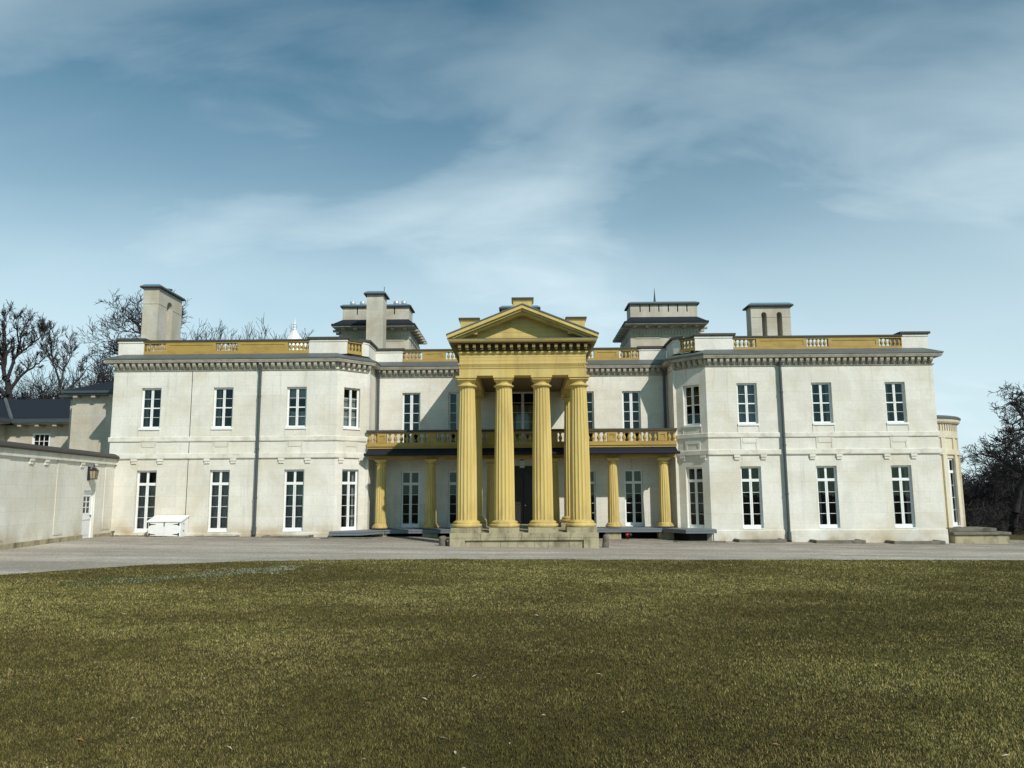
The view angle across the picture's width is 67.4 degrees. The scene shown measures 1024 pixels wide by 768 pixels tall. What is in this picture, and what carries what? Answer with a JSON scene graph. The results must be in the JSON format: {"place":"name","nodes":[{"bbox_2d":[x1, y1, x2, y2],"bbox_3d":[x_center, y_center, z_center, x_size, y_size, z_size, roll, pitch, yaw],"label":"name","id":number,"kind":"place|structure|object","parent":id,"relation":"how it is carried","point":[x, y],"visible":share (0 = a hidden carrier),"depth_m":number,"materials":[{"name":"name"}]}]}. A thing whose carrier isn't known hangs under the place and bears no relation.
{"place":"outdoors","nodes":[
{"label":"outdoors","id":0,"kind":"place"},
{"bbox_2d":[0,527,1023,767],"bbox_3d":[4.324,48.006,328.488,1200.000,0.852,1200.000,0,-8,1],"label":"ground","id":1,"kind":"structure","parent":0,"point":[1016,537],"depth_m":8.89,"materials":[{"name":"green plant"}]},
{"bbox_2d":[0,368,32,398],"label":"bare tree","id":2,"kind":"object","parent":1,"relation":"on","point":[21,395],"visible":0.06,"depth_m":58.94,"materials":[{"name":"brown plant"}]},
{"bbox_2d":[0,300,50,399],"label":"bare tree","id":3,"kind":"object","parent":1,"relation":"on","point":[9,386],"visible":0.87,"depth_m":55.95,"materials":[{"name":"black plant"}]},
{"bbox_2d":[0,398,70,447],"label":"outbuilding","id":4,"kind":"structure","parent":1,"relation":"on","point":[44,422],"depth_m":39.37,"materials":[{"name":"paint"}]},
{"bbox_2d":[32,433,50,445],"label":"window","id":5,"kind":"structure","parent":4,"relation":"in","point":[34,434],"depth_m":39.34,"materials":[{"name":"white paint"}]},
{"bbox_2d":[23,371,67,398],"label":"bare tree","id":6,"kind":"object","parent":1,"relation":"on","point":[46,388],"visible":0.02,"depth_m":70.03,"materials":[{"name":"brown plant"}]},
{"bbox_2d":[0,362,95,398],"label":"bare tree","id":7,"kind":"object","parent":1,"relation":"on","point":[37,386],"visible":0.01,"depth_m":66.13,"materials":[{"name":"brown plant"}]},
{"bbox_2d":[2,351,95,398],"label":"bare tree","id":8,"kind":"object","parent":1,"relation":"on","point":[46,392],"visible":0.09,"depth_m":64.08,"materials":[{"name":"brown plant"}]},
{"bbox_2d":[28,313,103,398],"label":"bare tree","id":9,"kind":"object","parent":1,"relation":"on","point":[50,341],"visible":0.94,"depth_m":55.83,"materials":[{"name":"brown plant"}]},
{"bbox_2d":[39,359,99,395],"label":"bare tree","id":10,"kind":"object","parent":1,"relation":"on","point":[69,377],"visible":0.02,"depth_m":68.32,"materials":[{"name":"brown plant"}]},
{"bbox_2d":[59,381,113,452],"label":"service block","id":11,"kind":"structure","parent":1,"relation":"on","point":[90,417],"depth_m":35.34,"materials":[{"name":"paint"}]},
{"bbox_2d":[70,352,112,385],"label":"bare tree","id":12,"kind":"object","parent":1,"relation":"on","point":[95,376],"visible":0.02,"depth_m":60.86,"materials":[{"name":"brown plant"}]},
{"bbox_2d":[58,337,128,395],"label":"bare tree","id":13,"kind":"object","parent":1,"relation":"on","point":[103,376],"visible":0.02,"depth_m":48.52,"materials":[{"name":"brown plant"}]},
{"bbox_2d":[73,288,191,384],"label":"bare tree","id":14,"kind":"object","parent":1,"relation":"on","point":[138,321],"visible":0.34,"depth_m":54.18,"materials":[{"name":"brown plant"}]},
{"bbox_2d":[182,319,237,350],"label":"bare tree","id":15,"kind":"object","parent":1,"relation":"on","point":[214,338],"visible":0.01,"depth_m":57.49,"materials":[{"name":"brown plant"}]},
{"bbox_2d":[223,323,281,344],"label":"bare tree","id":16,"kind":"object","parent":1,"relation":"on","point":[247,331],"visible":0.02,"depth_m":56.43,"materials":[{"name":"brown plant"}]},
{"bbox_2d":[228,317,311,350],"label":"bare tree","id":17,"kind":"object","parent":1,"relation":"on","point":[270,334],"visible":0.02,"depth_m":55.94,"materials":[{"name":"brown plant"}]},
{"bbox_2d":[9,566,1008,767],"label":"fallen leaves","id":18,"kind":"object","parent":1,"relation":"on","point":[431,703],"visible":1,"depth_m":6.52,"materials":[{"name":"brown plant"}]},
{"bbox_2d":[103,284,965,547],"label":"mansion","id":19,"kind":"structure","parent":1,"relation":"on","point":[673,422],"depth_m":32.21,"materials":[{"name":"paint"}]},
{"bbox_2d":[133,471,156,532],"bbox_3d":[-15.207,4.891,31.983,0.842,2.556,0.332,0,-8,1],"label":"window","id":20,"kind":"structure","parent":19,"relation":"in","point":[147,490],"depth_m":32.04,"materials":[{"name":"white paint"}]},
{"bbox_2d":[138,388,161,429],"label":"window","id":21,"kind":"structure","parent":19,"relation":"in","point":[147,390],"depth_m":32.54,"materials":[{"name":"white paint"}]},
{"bbox_2d":[208,470,229,531],"bbox_3d":[-12.149,4.866,31.946,0.842,2.556,0.332,0,-8,1],"label":"window","id":22,"kind":"structure","parent":19,"relation":"in","point":[219,503],"depth_m":32.02,"materials":[{"name":"white paint"}]},
{"bbox_2d":[211,388,233,429],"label":"window","id":23,"kind":"structure","parent":19,"relation":"in","point":[218,398],"depth_m":32.51,"materials":[{"name":"white paint"}]},
{"bbox_2d":[282,469,303,531],"bbox_3d":[-9.039,4.840,31.909,0.842,2.556,0.332,0,-8,1],"label":"window","id":24,"kind":"structure","parent":19,"relation":"in","point":[293,507],"depth_m":31.96,"materials":[{"name":"white paint"}]},
{"bbox_2d":[285,387,306,428],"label":"window","id":25,"kind":"structure","parent":19,"relation":"in","point":[295,420],"depth_m":32.51,"materials":[{"name":"white paint"}]},
{"bbox_2d":[287,321,306,349],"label":"cupola","id":26,"kind":"object","parent":19,"relation":"on","point":[294,334],"visible":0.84,"depth_m":44.69,"materials":[{"name":"white paint"}]},
{"bbox_2d":[341,469,356,530],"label":"window","id":27,"kind":"structure","parent":19,"relation":"in","point":[353,488],"depth_m":32.48,"materials":[{"name":"white paint"}]},
{"bbox_2d":[343,388,360,429],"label":"window","id":28,"kind":"structure","parent":19,"relation":"in","point":[350,403],"depth_m":32.96,"materials":[{"name":"white paint"}]},
{"bbox_2d":[401,471,419,527],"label":"window","id":29,"kind":"structure","parent":19,"relation":"in","point":[410,525],"depth_m":34.19,"materials":[{"name":"white paint"}]},
{"bbox_2d":[402,393,419,442],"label":"window","id":30,"kind":"structure","parent":19,"relation":"in","point":[411,413],"depth_m":34.75,"materials":[{"name":"white paint"}]},
{"bbox_2d":[448,471,456,526],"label":"window","id":31,"kind":"structure","parent":19,"relation":"in","point":[449,483],"depth_m":34.22,"materials":[{"name":"white paint"}]},
{"bbox_2d":[449,393,458,441],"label":"window","id":32,"kind":"structure","parent":19,"relation":"in","point":[457,394],"depth_m":34.74,"materials":[{"name":"white paint"}]},
{"bbox_2d":[519,459,525,467],"bbox_3d":[0.436,3.396,33.197,0.300,0.480,0.300,0,-8,1],"label":"hanging lantern","id":33,"kind":"object","parent":19,"relation":"hanging from","point":[522,463],"visible":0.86,"depth_m":33.07,"materials":[{"name":"grey glass"}]},
{"bbox_2d":[512,392,532,441],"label":"window","id":34,"kind":"structure","parent":19,"relation":"in","point":[522,414],"depth_m":34.80,"materials":[{"name":"white paint"}]},
{"bbox_2d":[514,466,531,523],"bbox_3d":[0.512,5.005,34.263,1.440,2.690,0.120,0,-8,1],"label":"front door","id":35,"kind":"structure","parent":19,"relation":"in","point":[527,470],"depth_m":34.26,"materials":[{"name":"black wood"}]},
{"bbox_2d":[587,392,593,428],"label":"window","id":36,"kind":"structure","parent":19,"relation":"in","point":[592,402],"depth_m":34.66,"materials":[{"name":"white paint"}]},
{"bbox_2d":[590,470,596,526],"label":"window","id":37,"kind":"structure","parent":19,"relation":"in","point":[591,482],"depth_m":34.13,"materials":[{"name":"white paint"}]},
{"bbox_2d":[622,391,640,440],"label":"window","id":38,"kind":"structure","parent":19,"relation":"in","point":[631,411],"depth_m":34.64,"materials":[{"name":"white paint"}]},
{"bbox_2d":[624,469,643,525],"bbox_3d":[5.400,5.043,34.045,0.820,2.490,0.195,0,-8,1],"label":"window","id":39,"kind":"structure","parent":19,"relation":"in","point":[634,523],"depth_m":34.08,"materials":[{"name":"white paint"}]},
{"bbox_2d":[683,385,700,427],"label":"window","id":40,"kind":"structure","parent":19,"relation":"in","point":[693,405],"depth_m":32.74,"materials":[{"name":"white paint"}]},
{"bbox_2d":[687,467,704,527],"bbox_3d":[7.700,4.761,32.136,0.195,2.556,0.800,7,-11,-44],"label":"window","id":41,"kind":"structure","parent":19,"relation":"in","point":[695,480],"depth_m":32.23,"materials":[{"name":"white paint"}]},
{"bbox_2d":[736,383,759,425],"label":"window","id":42,"kind":"structure","parent":19,"relation":"in","point":[746,392],"depth_m":32.30,"materials":[{"name":"white paint"}]},
{"bbox_2d":[740,466,763,528],"bbox_3d":[9.860,4.674,31.614,0.842,2.556,0.195,0,-8,1],"label":"window","id":43,"kind":"structure","parent":19,"relation":"in","point":[752,526],"depth_m":31.66,"materials":[{"name":"white paint"}]},
{"bbox_2d":[811,383,834,424],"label":"window","id":44,"kind":"structure","parent":19,"relation":"in","point":[827,385],"depth_m":32.20,"materials":[{"name":"white paint"}]},
{"bbox_2d":[816,466,840,528],"bbox_3d":[12.970,4.658,31.645,0.842,2.556,0.332,0,-8,1],"label":"window","id":45,"kind":"structure","parent":19,"relation":"in","point":[822,526],"depth_m":31.65,"materials":[{"name":"white paint"}]},
{"bbox_2d":[884,382,908,424],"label":"window","id":46,"kind":"structure","parent":19,"relation":"in","point":[894,402],"depth_m":32.13,"materials":[{"name":"white paint"}]},
{"bbox_2d":[891,465,915,527],"bbox_3d":[16.028,4.632,31.608,0.842,2.556,0.333,0,-8,1],"label":"window","id":47,"kind":"structure","parent":19,"relation":"in","point":[907,478],"depth_m":31.65,"materials":[{"name":"white paint"}]},
{"bbox_2d":[960,381,1023,533],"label":"bare tree","id":48,"kind":"object","parent":1,"relation":"on","point":[1017,405],"visible":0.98,"depth_m":38.52,"materials":[{"name":"black plant"}]},
{"bbox_2d":[961,464,1023,526],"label":"undergrowth","id":49,"kind":"object","parent":1,"relation":"on","point":[971,493],"visible":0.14,"depth_m":46.68,"materials":[{"name":"black plant"}]},
{"bbox_2d":[964,425,1023,510],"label":"bare tree","id":50,"kind":"object","parent":1,"relation":"on","point":[996,477],"visible":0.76,"depth_m":43.71,"materials":[{"name":"black plant"}]},
{"bbox_2d":[964,501,1023,534],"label":"undergrowth","id":51,"kind":"object","parent":1,"relation":"on","point":[981,519],"visible":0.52,"depth_m":40.33,"materials":[{"name":"black plant"}]},
{"bbox_2d":[970,442,1023,520],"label":"bare tree","id":52,"kind":"object","parent":1,"relation":"on","point":[1021,463],"visible":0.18,"depth_m":49.59,"materials":[{"name":"brown plant"}]},
{"bbox_2d":[0,535,1023,574],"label":"driveway","id":53,"kind":"structure","parent":0,"point":[108,551],"depth_m":24.94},
{"bbox_2d":[0,440,119,549],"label":"boundary wall","id":54,"kind":"structure","parent":53,"relation":"on","point":[49,494],"depth_m":26.77,"materials":[{"name":"paint"}]},
{"bbox_2d":[81,490,93,537],"bbox_3d":[-16.449,5.035,29.622,0.090,1.840,1.000,0,-8,-6],"label":"door","id":55,"kind":"structure","parent":54,"relation":"in","point":[88,494],"depth_m":29.78,"materials":[{"name":"white paint"}]},
{"bbox_2d":[87,464,98,479],"bbox_3d":[-16.162,3.395,29.638,0.339,0.630,0.280,0,-8,-6],"label":"wall lantern","id":56,"kind":"object","parent":54,"relation":"attached to","point":[93,472],"depth_m":29.54,"materials":[{"name":"black metal"}]},
{"bbox_2d":[147,515,189,536],"bbox_3d":[-14.009,5.792,31.269,1.420,0.862,0.710,0,-8,1],"label":"storage box","id":57,"kind":"object","parent":53,"relation":"on","point":[169,525],"visible":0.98,"depth_m":30.95,"materials":[{"name":"white paint"}]},
{"bbox_2d":[148,523,163,535],"bbox_3d":[-14.325,5.865,30.934,0.614,0.527,0.039,0,-8,1],"label":"door","id":58,"kind":"structure","parent":57,"relation":"in","point":[155,529],"depth_m":30.93,"materials":[{"name":"white paint"}]},
{"bbox_2d":[164,523,179,535],"bbox_3d":[-13.699,5.860,30.926,0.614,0.527,0.039,0,-8,1],"label":"door","id":59,"kind":"structure","parent":57,"relation":"in","point":[170,529],"depth_m":30.93,"materials":[{"name":"white paint"}]},
{"bbox_2d":[196,535,238,536],"bbox_3d":[-11.984,6.253,31.293,1.600,0.150,0.500,0,-8,1],"label":"window well","id":60,"kind":"object","parent":53,"relation":"on","point":[217,536],"depth_m":31.06,"materials":[{"name":"grey concrete"}]},
{"bbox_2d":[262,535,313,537],"bbox_3d":[-9.086,6.232,31.132,1.900,0.200,0.750,0,-8,1],"label":"window well","id":61,"kind":"object","parent":53,"relation":"on","point":[301,536],"depth_m":30.77,"materials":[{"name":"grey stone"}]},
{"bbox_2d":[320,537,371,538],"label":"stone slab","id":62,"kind":"structure","parent":53,"relation":"on","point":[346,538],"depth_m":30.54,"materials":[{"name":"grey stone"}]},
{"bbox_2d":[439,536,446,545],"bbox_3d":[-2.446,5.612,27.218,0.297,0.460,0.292,-4,-8,0],"label":"guard stone","id":63,"kind":"object","parent":53,"relation":"on","point":[442,540],"visible":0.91,"depth_m":27.11,"materials":[{"name":"grey stone"}]},
{"bbox_2d":[602,534,608,547],"bbox_3d":[3.308,5.591,27.095,0.244,0.570,0.240,4,-8,1],"label":"guard stone","id":64,"kind":"object","parent":53,"relation":"on","point":[605,543],"visible":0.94,"depth_m":27.01,"materials":[{"name":"grey stone"}]},
{"bbox_2d":[673,541,725,542],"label":"stone slab","id":65,"kind":"structure","parent":53,"relation":"on","point":[703,541],"depth_m":30.24,"materials":[{"name":"grey stone"}]},
{"bbox_2d":[734,538,786,542],"bbox_3d":[9.964,6.346,30.866,1.900,0.240,0.750,0,-8,1],"label":"window well","id":66,"kind":"object","parent":53,"relation":"on","point":[779,540],"depth_m":30.50,"materials":[{"name":"grey stone"}]},
{"bbox_2d":[810,539,865,543],"bbox_3d":[13.064,6.368,30.822,1.960,0.240,0.750,0,-8,1],"label":"window well","id":67,"kind":"object","parent":53,"relation":"on","point":[857,541],"depth_m":30.46,"materials":[{"name":"grey concrete"}]},
{"bbox_2d":[885,540,945,544],"bbox_3d":[16.164,6.390,30.778,2.040,0.240,0.750,0,-8,1],"label":"window well","id":68,"kind":"object","parent":53,"relation":"on","point":[941,542],"depth_m":30.42,"materials":[{"name":"grey stone"}]},
{"bbox_2d":[946,527,1011,543],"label":"terrace platform","id":69,"kind":"structure","parent":53,"relation":"on","point":[975,535],"depth_m":31.17,"materials":[{"name":"stone"}]},
{"bbox_2d":[0,0,1023,482],"label":"sky","id":70,"kind":"structure","parent":0,"point":[856,165],"materials":[{"name":"blue"}]}
]}

